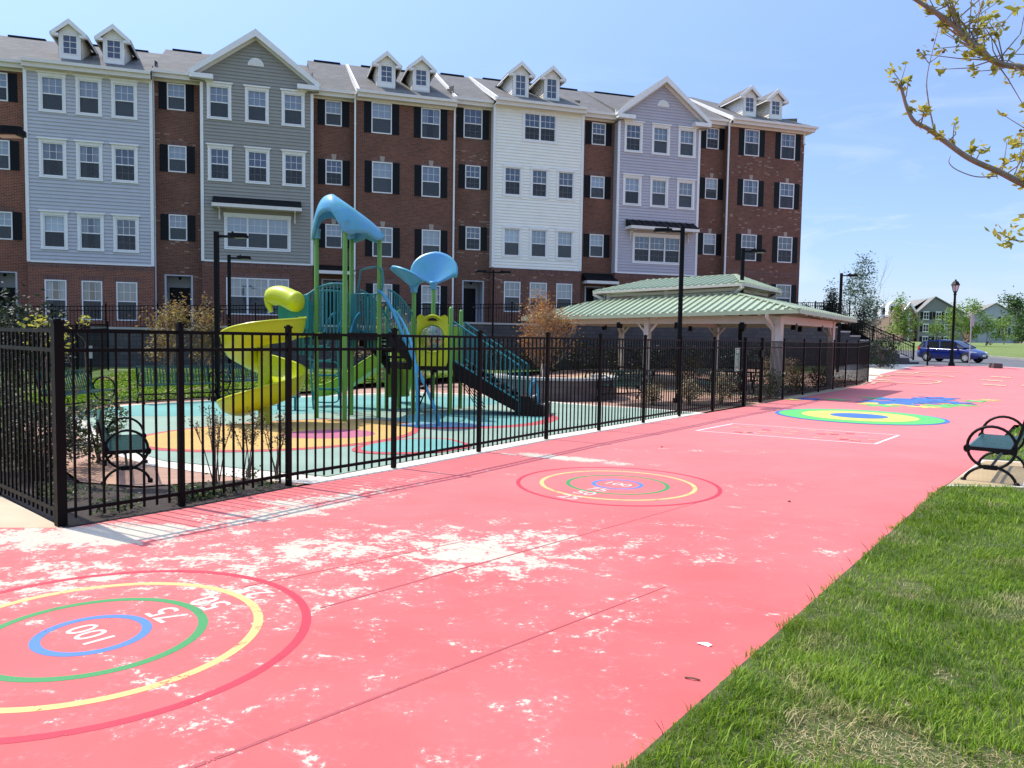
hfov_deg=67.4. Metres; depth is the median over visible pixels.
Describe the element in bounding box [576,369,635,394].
picnic table
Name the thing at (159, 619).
painted number
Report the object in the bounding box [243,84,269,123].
window
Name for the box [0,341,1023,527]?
ground
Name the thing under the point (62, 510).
metal fence
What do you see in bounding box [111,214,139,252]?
window
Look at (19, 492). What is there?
metal fence
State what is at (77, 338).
metal fence
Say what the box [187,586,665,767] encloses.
pavement joint
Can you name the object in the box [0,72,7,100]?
window
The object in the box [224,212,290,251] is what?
window
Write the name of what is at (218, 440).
bare shrub
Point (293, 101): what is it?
window
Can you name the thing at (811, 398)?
painted patch
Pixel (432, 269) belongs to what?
play structure
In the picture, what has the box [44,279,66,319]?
window
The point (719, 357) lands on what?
hedge shrub
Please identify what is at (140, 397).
ground cover
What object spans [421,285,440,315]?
window
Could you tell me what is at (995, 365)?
stone block
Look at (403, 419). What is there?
rubber patch
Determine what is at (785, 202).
window
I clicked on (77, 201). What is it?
townhouse
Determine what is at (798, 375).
grass clump
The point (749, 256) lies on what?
window
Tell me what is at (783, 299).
window
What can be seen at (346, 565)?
pavement joint
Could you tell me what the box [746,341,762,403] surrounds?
fence gate
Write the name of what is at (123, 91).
window
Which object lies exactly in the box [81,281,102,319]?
window
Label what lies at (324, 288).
door
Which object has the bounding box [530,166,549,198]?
window
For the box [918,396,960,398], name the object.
painted patch
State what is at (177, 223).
window
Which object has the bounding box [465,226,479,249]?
window
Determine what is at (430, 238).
window
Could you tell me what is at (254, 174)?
window
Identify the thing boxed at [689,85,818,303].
townhouse
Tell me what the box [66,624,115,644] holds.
painted number
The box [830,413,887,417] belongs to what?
painted disc
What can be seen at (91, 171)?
window
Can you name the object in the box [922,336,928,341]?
window
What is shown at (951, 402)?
painted patch
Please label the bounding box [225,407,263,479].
bare shrub
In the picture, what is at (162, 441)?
rubber patch
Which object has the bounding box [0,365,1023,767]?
plaza
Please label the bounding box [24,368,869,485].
brick paving
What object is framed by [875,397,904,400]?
painted patch
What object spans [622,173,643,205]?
window
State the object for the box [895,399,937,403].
painted patch
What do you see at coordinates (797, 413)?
painted disc
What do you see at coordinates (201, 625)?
painted ring
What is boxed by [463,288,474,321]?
door
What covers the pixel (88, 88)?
window
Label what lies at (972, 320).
road sign
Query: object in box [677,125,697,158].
window
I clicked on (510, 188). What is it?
window
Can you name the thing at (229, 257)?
lamp post
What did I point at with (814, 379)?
grass clump
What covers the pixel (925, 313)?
window
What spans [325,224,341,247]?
window
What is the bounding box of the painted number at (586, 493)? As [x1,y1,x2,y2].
[573,490,595,494]
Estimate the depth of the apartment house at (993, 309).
199.32 m
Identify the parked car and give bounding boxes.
[917,340,987,362]
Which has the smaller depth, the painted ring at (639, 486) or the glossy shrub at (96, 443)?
the painted ring at (639, 486)
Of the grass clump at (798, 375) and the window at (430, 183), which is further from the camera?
the window at (430, 183)
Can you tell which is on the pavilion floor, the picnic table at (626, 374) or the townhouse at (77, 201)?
the picnic table at (626, 374)
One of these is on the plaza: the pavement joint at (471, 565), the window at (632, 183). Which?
the pavement joint at (471, 565)
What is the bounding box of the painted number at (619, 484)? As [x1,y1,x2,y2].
[605,482,631,486]
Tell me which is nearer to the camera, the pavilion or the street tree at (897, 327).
the pavilion
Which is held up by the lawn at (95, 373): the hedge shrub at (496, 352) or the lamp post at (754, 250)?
the hedge shrub at (496, 352)
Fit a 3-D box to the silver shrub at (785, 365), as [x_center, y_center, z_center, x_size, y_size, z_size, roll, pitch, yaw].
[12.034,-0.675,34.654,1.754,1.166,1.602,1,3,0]
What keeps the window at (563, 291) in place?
in the townhouse at (519, 161)
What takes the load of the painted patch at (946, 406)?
on the plaza
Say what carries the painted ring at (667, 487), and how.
on the plaza
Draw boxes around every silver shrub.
[670,355,703,382]
[765,357,795,380]
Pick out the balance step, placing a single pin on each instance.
(294, 397)
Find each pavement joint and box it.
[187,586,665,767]
[243,534,495,586]
[319,499,708,607]
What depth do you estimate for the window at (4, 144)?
35.33 m
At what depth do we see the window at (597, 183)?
44.27 m
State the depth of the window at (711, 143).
46.29 m
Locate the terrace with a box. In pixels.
[836,324,878,345]
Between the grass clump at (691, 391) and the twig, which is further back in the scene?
the grass clump at (691, 391)
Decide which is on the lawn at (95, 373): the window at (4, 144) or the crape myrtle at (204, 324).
the crape myrtle at (204, 324)
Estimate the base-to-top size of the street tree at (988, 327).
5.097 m
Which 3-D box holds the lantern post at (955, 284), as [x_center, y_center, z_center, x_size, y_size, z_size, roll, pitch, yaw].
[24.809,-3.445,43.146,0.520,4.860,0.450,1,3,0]
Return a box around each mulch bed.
[1,435,297,527]
[99,392,310,405]
[616,401,754,411]
[739,380,864,402]
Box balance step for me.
[277,396,300,409]
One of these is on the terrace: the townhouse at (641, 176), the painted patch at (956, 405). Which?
the townhouse at (641, 176)
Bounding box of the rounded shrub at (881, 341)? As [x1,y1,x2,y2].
[857,334,902,368]
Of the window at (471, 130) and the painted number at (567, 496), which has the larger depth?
the window at (471, 130)
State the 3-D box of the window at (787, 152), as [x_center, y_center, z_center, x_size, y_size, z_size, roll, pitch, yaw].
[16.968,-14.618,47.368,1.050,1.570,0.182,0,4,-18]
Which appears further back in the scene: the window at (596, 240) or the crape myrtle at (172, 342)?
the window at (596, 240)
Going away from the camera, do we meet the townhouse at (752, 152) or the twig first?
the twig
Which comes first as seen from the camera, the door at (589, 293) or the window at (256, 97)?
the window at (256, 97)
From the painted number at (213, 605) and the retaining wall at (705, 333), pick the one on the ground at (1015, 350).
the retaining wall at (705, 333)
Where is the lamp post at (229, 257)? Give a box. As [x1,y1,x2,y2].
[225,254,250,373]
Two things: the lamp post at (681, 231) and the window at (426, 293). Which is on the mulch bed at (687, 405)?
the lamp post at (681, 231)
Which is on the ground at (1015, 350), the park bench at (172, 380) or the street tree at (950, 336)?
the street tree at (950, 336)
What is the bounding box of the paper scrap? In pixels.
[698,642,711,646]
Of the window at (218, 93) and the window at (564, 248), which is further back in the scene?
the window at (564, 248)
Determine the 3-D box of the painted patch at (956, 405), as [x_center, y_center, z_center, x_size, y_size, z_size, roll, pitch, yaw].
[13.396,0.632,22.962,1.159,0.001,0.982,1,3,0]
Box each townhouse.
[0,18,161,329]
[151,28,319,327]
[307,51,457,325]
[435,61,587,324]
[560,76,711,302]
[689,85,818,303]
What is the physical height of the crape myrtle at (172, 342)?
3.151 m
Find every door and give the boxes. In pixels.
[0,287,15,321]
[170,287,189,327]
[324,288,339,323]
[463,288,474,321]
[586,288,593,301]
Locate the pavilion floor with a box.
[568,372,847,398]
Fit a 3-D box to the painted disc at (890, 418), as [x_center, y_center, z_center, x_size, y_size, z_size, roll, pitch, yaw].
[8.588,0.787,19.025,2.660,0.001,2.660,1,3,0]
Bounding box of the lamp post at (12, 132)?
[0,125,26,138]
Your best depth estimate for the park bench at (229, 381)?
21.53 m
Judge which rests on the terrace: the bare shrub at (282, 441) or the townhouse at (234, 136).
the townhouse at (234, 136)
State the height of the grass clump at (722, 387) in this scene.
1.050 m
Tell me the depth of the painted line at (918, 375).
36.77 m
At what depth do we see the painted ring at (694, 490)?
9.31 m
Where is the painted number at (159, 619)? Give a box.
[145,607,187,622]
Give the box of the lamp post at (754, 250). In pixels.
[735,248,766,389]
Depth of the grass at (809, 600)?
5.38 m
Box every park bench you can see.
[36,369,114,416]
[96,409,152,484]
[135,365,217,404]
[220,363,257,394]
[597,369,653,402]
[681,369,741,399]
[960,415,1023,485]
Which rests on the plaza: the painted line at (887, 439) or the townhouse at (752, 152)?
the painted line at (887, 439)
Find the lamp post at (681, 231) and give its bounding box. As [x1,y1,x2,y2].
[653,226,684,402]
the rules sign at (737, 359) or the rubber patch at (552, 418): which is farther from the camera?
the rules sign at (737, 359)
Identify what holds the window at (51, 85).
in the townhouse at (77, 201)
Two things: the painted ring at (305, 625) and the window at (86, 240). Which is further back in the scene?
the window at (86, 240)
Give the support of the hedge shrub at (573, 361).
on the brick paving
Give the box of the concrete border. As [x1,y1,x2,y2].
[72,392,703,483]
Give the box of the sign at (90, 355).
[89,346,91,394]
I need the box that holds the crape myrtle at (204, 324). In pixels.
[158,292,229,374]
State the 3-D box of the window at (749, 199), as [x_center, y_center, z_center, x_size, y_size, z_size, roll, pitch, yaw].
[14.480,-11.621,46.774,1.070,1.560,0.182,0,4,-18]
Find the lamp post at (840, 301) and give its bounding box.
[836,273,857,368]
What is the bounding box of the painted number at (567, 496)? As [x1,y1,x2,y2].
[556,494,578,498]
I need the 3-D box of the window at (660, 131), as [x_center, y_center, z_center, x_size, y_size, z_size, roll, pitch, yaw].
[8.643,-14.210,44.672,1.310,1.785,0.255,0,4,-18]
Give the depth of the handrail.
44.17 m
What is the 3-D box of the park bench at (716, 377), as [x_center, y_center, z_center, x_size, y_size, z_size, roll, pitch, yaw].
[6.308,0.003,24.218,1.850,0.952,0.714,0,4,-20]
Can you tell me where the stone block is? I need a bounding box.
[988,363,1002,367]
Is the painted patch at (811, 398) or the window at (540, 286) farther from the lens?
the window at (540, 286)
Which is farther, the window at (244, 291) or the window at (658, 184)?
the window at (658, 184)
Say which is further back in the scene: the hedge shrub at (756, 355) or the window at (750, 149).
the window at (750, 149)
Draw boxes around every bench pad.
[949,460,1023,485]
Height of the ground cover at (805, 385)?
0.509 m
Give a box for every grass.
[655,484,935,736]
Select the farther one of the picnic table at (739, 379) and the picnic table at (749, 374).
the picnic table at (749, 374)
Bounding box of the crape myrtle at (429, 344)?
[401,321,439,382]
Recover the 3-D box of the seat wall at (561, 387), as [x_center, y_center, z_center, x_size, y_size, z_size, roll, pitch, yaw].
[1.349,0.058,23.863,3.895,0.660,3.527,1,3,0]
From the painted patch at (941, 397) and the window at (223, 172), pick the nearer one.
the painted patch at (941, 397)
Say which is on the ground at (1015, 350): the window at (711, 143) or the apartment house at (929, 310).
the apartment house at (929, 310)
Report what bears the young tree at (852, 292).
on the ground at (1015, 350)
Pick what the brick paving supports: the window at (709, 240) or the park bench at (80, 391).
the park bench at (80, 391)
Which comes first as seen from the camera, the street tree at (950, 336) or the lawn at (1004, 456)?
the lawn at (1004, 456)
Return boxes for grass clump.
[640,383,663,404]
[674,376,706,404]
[706,370,739,403]
[755,369,786,397]
[786,367,808,389]
[809,363,833,387]
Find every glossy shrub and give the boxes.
[0,372,33,447]
[0,394,91,471]
[1,402,87,478]
[66,390,128,464]
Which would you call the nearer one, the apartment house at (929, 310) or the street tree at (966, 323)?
the street tree at (966, 323)
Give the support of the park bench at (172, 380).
on the brick paving
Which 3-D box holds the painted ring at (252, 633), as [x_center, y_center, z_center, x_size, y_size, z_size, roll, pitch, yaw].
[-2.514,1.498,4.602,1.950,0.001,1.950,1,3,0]
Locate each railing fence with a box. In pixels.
[0,302,580,328]
[790,301,824,309]
[815,301,850,315]
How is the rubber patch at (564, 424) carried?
on the rubber surface
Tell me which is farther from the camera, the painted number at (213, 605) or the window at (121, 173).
the window at (121, 173)
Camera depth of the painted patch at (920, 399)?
25.05 m
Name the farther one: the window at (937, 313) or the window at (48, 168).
the window at (937, 313)
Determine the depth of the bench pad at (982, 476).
10.58 m
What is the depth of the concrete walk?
7.41 m
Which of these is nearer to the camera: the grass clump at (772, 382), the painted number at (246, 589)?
the painted number at (246, 589)
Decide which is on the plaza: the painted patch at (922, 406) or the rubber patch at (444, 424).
the painted patch at (922, 406)
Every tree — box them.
[513,286,588,376]
[820,246,888,338]
[879,292,925,345]
[925,312,951,339]
[941,313,962,339]
[945,301,984,341]
[962,297,1014,345]
[991,317,1017,343]
[997,285,1023,342]
[1000,308,1023,339]
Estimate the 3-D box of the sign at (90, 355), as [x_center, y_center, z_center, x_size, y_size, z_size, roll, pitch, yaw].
[-11.446,-0.357,20.871,0.120,1.360,0.055,1,3,0]
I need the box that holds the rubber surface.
[83,393,692,475]
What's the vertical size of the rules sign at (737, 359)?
0.620 m
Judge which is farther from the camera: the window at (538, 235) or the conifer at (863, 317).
the conifer at (863, 317)
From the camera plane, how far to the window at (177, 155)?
37.53 m
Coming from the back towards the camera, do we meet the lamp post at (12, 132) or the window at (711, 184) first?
the window at (711, 184)
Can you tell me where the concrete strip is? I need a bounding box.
[835,364,924,381]
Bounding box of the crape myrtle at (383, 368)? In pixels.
[354,303,410,383]
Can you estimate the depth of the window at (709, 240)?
46.70 m
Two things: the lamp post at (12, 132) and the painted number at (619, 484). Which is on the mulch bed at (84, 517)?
the lamp post at (12, 132)
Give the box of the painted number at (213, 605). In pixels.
[190,597,230,610]
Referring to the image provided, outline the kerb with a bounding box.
[897,350,1023,360]
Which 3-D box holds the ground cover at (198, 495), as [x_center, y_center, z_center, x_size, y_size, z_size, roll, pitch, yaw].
[-3.925,1.133,8.769,1.502,0.207,2.335,4,4,39]
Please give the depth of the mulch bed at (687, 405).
21.33 m
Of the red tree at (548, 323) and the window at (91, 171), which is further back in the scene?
the window at (91, 171)
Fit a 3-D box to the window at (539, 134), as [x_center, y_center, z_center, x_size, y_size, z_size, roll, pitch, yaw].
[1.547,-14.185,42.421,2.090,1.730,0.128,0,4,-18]
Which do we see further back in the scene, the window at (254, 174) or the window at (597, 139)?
the window at (597, 139)
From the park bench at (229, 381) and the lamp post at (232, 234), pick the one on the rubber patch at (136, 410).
the lamp post at (232, 234)
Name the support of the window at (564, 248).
in the townhouse at (519, 161)
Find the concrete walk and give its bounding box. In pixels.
[0,496,62,527]
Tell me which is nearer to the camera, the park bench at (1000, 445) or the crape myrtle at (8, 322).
the park bench at (1000, 445)
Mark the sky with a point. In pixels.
(873, 179)
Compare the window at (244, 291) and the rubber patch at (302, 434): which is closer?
the rubber patch at (302, 434)
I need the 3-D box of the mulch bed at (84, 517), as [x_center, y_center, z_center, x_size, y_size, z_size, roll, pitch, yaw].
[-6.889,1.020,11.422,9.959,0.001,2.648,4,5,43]
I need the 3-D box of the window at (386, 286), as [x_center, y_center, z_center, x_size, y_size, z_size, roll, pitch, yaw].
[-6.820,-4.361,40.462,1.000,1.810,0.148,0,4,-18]
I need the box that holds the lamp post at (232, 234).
[211,231,248,400]
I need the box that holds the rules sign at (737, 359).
[734,348,739,370]
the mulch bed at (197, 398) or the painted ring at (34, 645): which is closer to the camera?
the painted ring at (34, 645)
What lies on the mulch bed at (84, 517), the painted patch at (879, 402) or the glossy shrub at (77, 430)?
the glossy shrub at (77, 430)
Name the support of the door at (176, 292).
in the townhouse at (234, 136)
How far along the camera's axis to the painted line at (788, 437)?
14.54 m
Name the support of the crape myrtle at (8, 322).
on the lawn at (95, 373)
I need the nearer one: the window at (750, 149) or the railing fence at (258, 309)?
the railing fence at (258, 309)
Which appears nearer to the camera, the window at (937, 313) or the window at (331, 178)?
the window at (331, 178)
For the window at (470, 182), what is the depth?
41.98 m
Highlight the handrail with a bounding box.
[830,308,914,359]
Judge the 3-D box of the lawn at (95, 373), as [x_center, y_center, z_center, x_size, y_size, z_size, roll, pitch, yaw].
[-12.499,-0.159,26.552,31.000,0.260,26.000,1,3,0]
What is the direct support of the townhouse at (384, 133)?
on the terrace
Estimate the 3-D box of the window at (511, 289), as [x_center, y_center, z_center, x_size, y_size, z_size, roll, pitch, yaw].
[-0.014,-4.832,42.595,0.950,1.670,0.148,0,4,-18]
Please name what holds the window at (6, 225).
in the townhouse at (77, 201)
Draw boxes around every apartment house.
[863,296,966,341]
[963,303,1019,342]
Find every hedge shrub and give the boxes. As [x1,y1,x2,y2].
[458,340,525,373]
[517,343,574,371]
[565,342,615,371]
[608,343,664,370]
[651,345,703,369]
[684,342,742,368]
[731,342,769,367]
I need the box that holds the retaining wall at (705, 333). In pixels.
[0,322,919,369]
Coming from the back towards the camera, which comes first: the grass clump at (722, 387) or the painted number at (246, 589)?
the grass clump at (722, 387)
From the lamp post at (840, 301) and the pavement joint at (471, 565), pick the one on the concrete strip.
the lamp post at (840, 301)
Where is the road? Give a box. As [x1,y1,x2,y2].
[897,351,1023,367]
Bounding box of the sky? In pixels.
[0,0,1023,342]
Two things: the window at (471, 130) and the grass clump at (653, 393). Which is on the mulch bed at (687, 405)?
the grass clump at (653, 393)
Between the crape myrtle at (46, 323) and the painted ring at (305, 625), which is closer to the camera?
the painted ring at (305, 625)
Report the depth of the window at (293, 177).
38.65 m
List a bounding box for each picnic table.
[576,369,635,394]
[604,366,658,387]
[698,370,763,394]
[719,367,767,387]
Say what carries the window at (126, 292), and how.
in the townhouse at (77, 201)
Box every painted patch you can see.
[798,398,823,399]
[857,400,924,404]
[857,402,912,405]
[869,404,897,406]
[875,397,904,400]
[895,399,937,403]
[904,397,954,401]
[907,405,936,407]
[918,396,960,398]
[922,404,956,407]
[931,400,970,403]
[939,404,980,406]
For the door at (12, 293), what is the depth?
36.62 m
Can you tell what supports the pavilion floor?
on the brick paving
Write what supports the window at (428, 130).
in the townhouse at (384, 133)
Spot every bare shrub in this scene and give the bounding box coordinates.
[185,405,240,483]
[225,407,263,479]
[256,406,292,478]
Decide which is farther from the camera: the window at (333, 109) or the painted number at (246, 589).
the window at (333, 109)
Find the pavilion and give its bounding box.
[521,274,856,397]
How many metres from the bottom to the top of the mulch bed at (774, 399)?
0.107 m
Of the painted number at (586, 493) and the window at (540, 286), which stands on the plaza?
the painted number at (586, 493)
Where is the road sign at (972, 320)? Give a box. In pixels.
[968,314,974,365]
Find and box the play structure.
[216,194,549,427]
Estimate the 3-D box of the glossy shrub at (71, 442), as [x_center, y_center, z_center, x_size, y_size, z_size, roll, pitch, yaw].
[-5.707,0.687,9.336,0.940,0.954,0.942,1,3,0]
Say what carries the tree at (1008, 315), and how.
on the ground at (1015, 350)
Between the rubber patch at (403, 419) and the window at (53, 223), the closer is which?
the rubber patch at (403, 419)
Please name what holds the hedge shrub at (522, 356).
on the lawn at (95, 373)
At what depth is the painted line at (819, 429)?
15.96 m
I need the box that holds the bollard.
[926,346,928,364]
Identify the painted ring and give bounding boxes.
[0,570,310,743]
[0,582,262,712]
[0,598,207,681]
[28,615,151,656]
[516,467,721,505]
[540,471,696,500]
[566,475,669,494]
[591,479,643,488]
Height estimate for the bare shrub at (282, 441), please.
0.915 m
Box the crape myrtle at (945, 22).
[884,0,1023,248]
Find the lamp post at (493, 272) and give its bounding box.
[476,269,510,368]
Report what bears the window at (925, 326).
in the apartment house at (929, 310)
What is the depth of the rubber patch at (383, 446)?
12.65 m
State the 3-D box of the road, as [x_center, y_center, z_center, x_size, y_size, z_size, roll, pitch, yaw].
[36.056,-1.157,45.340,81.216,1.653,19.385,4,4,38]
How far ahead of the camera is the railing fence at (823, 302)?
43.19 m
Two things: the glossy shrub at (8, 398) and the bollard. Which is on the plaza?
the bollard
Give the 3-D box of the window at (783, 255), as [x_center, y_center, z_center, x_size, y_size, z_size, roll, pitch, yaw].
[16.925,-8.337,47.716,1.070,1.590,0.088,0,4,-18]
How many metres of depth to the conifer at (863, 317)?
49.74 m
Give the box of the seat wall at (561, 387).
[496,373,617,400]
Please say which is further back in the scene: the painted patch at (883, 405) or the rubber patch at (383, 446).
the painted patch at (883, 405)
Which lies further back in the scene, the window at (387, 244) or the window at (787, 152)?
the window at (787, 152)
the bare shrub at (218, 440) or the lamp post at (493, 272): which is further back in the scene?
the lamp post at (493, 272)
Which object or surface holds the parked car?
on the road
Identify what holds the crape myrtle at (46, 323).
on the brick paving
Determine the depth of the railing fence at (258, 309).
34.04 m
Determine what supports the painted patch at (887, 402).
on the plaza
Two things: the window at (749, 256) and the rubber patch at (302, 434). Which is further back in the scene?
the window at (749, 256)
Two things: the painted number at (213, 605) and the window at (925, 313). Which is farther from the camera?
the window at (925, 313)
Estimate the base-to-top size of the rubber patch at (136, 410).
0.001 m
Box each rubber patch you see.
[83,396,496,415]
[146,419,411,449]
[284,429,374,437]
[352,438,470,453]
[361,438,462,451]
[388,410,541,426]
[401,423,491,426]
[420,410,557,428]
[536,415,627,430]
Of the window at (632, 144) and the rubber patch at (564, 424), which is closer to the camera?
the rubber patch at (564, 424)
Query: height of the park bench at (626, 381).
0.952 m
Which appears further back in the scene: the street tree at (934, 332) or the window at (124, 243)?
the street tree at (934, 332)
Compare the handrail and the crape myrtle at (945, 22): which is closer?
the crape myrtle at (945, 22)
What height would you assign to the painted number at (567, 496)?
0.001 m
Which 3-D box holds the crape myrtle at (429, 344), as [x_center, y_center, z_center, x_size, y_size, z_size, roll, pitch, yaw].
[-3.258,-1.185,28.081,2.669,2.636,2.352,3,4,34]
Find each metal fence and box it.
[0,328,53,515]
[3,321,108,388]
[49,319,747,526]
[759,338,870,402]
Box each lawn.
[0,367,554,413]
[626,486,1023,767]
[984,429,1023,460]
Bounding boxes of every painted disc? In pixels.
[779,409,944,424]
[802,411,918,421]
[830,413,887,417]
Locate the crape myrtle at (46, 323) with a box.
[17,313,94,411]
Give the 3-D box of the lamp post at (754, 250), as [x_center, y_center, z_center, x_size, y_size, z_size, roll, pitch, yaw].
[8.543,-2.292,27.503,0.970,5.140,0.300,1,3,0]
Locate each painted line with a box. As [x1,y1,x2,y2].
[705,431,867,443]
[744,424,891,434]
[871,371,966,383]
[874,435,899,443]
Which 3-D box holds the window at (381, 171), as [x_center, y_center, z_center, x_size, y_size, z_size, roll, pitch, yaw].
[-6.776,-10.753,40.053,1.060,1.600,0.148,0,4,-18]
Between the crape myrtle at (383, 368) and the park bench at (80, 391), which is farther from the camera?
the crape myrtle at (383, 368)
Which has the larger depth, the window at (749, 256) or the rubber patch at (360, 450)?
the window at (749, 256)
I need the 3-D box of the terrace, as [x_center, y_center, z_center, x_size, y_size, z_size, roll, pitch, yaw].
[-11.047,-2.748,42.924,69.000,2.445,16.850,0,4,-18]
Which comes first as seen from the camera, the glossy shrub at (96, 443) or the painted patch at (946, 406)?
the glossy shrub at (96, 443)
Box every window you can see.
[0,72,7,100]
[0,140,9,169]
[0,211,12,239]
[35,70,66,113]
[36,136,67,178]
[38,209,68,249]
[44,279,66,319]
[73,74,102,116]
[74,139,103,180]
[75,212,104,251]
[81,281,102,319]
[109,78,138,119]
[109,142,138,183]
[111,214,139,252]
[116,282,137,320]
[167,83,185,110]
[168,145,186,172]
[169,214,186,240]
[205,80,232,120]
[206,143,232,181]
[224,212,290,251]
[226,277,288,314]
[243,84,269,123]
[244,146,270,184]
[280,88,305,127]
[281,149,306,186]
[325,100,341,126]
[325,159,341,184]
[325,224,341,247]
[371,102,391,134]
[372,161,392,193]
[372,227,392,256]
[373,284,391,318]
[421,107,440,139]
[421,165,439,197]
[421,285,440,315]
[422,229,440,254]
[463,108,482,138]
[465,165,480,189]
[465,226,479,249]
[502,225,521,257]
[503,164,522,196]
[504,281,520,311]
[522,110,557,144]
[529,226,548,258]
[529,282,546,311]
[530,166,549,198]
[555,228,574,260]
[556,168,575,200]
[556,283,571,308]
[589,234,603,256]
[590,176,604,198]
[592,122,605,145]
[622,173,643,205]
[624,119,644,152]
[632,232,679,264]
[649,175,669,207]
[651,122,671,155]
[676,178,696,209]
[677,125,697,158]
[703,233,715,254]
[705,178,717,199]
[706,128,718,149]
[741,234,756,260]
[743,179,758,206]
[744,129,759,156]
[776,284,790,301]
[777,236,792,262]
[779,183,793,208]
[780,133,795,159]
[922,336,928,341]
[923,311,929,319]
[923,324,928,331]
[935,312,941,319]
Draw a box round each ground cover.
[34,465,287,514]
[95,386,305,402]
[739,374,851,398]
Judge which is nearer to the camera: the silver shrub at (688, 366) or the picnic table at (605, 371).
the picnic table at (605, 371)
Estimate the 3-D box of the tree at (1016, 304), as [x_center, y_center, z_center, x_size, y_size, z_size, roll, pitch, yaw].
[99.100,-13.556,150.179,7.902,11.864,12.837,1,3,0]
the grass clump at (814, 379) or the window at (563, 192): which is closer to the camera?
the grass clump at (814, 379)
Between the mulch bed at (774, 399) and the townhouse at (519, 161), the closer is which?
the mulch bed at (774, 399)
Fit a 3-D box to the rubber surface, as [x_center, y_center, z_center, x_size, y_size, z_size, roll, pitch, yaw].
[-3.204,0.699,17.557,11.107,0.001,12.571,4,5,39]
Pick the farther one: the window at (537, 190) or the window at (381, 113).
the window at (537, 190)
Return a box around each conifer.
[820,278,848,313]
[845,303,873,334]
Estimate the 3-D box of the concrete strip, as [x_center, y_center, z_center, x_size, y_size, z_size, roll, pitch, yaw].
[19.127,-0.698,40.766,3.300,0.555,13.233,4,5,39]
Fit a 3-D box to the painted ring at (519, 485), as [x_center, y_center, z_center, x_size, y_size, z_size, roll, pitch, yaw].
[1.320,1.254,9.623,2.540,0.001,2.540,1,3,0]
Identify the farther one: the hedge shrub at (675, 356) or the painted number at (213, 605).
the hedge shrub at (675, 356)
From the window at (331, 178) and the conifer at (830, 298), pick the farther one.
the conifer at (830, 298)
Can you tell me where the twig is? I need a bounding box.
[685,676,699,680]
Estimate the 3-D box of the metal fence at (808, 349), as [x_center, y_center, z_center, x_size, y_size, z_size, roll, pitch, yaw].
[11.718,-0.734,28.650,0.101,1.993,14.923,3,4,36]
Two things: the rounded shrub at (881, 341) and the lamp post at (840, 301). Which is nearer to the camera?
the lamp post at (840, 301)
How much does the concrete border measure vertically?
0.001 m
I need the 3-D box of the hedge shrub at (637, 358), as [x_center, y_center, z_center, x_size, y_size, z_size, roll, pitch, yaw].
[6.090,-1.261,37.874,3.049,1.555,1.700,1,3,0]
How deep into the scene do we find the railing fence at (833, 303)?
44.54 m
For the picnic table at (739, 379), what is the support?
on the pavilion floor
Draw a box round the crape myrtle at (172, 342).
[127,292,199,369]
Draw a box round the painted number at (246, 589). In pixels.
[233,586,274,598]
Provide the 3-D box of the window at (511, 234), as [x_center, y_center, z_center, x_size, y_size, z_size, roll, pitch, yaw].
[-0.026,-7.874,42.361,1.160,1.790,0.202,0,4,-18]
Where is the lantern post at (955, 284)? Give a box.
[948,279,959,365]
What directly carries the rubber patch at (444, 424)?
on the rubber patch at (403, 419)
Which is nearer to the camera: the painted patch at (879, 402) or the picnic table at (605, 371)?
the painted patch at (879, 402)
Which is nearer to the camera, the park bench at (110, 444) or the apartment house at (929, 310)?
the park bench at (110, 444)
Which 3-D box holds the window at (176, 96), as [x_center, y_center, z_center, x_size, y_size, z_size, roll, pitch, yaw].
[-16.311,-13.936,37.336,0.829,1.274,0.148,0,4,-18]
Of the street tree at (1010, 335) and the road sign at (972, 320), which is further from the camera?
the street tree at (1010, 335)
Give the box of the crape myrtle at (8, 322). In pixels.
[0,283,75,411]
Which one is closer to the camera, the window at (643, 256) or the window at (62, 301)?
the window at (62, 301)
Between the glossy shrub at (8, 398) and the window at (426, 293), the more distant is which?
the window at (426, 293)
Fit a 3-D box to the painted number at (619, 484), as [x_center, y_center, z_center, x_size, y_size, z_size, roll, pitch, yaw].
[1.343,1.254,9.617,0.323,0.001,0.181,4,4,38]
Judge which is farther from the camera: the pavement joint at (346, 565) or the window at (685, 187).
the window at (685, 187)
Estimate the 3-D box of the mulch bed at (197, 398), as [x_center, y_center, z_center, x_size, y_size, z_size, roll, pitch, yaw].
[-8.270,0.383,21.415,1.357,0.001,7.055,4,5,40]

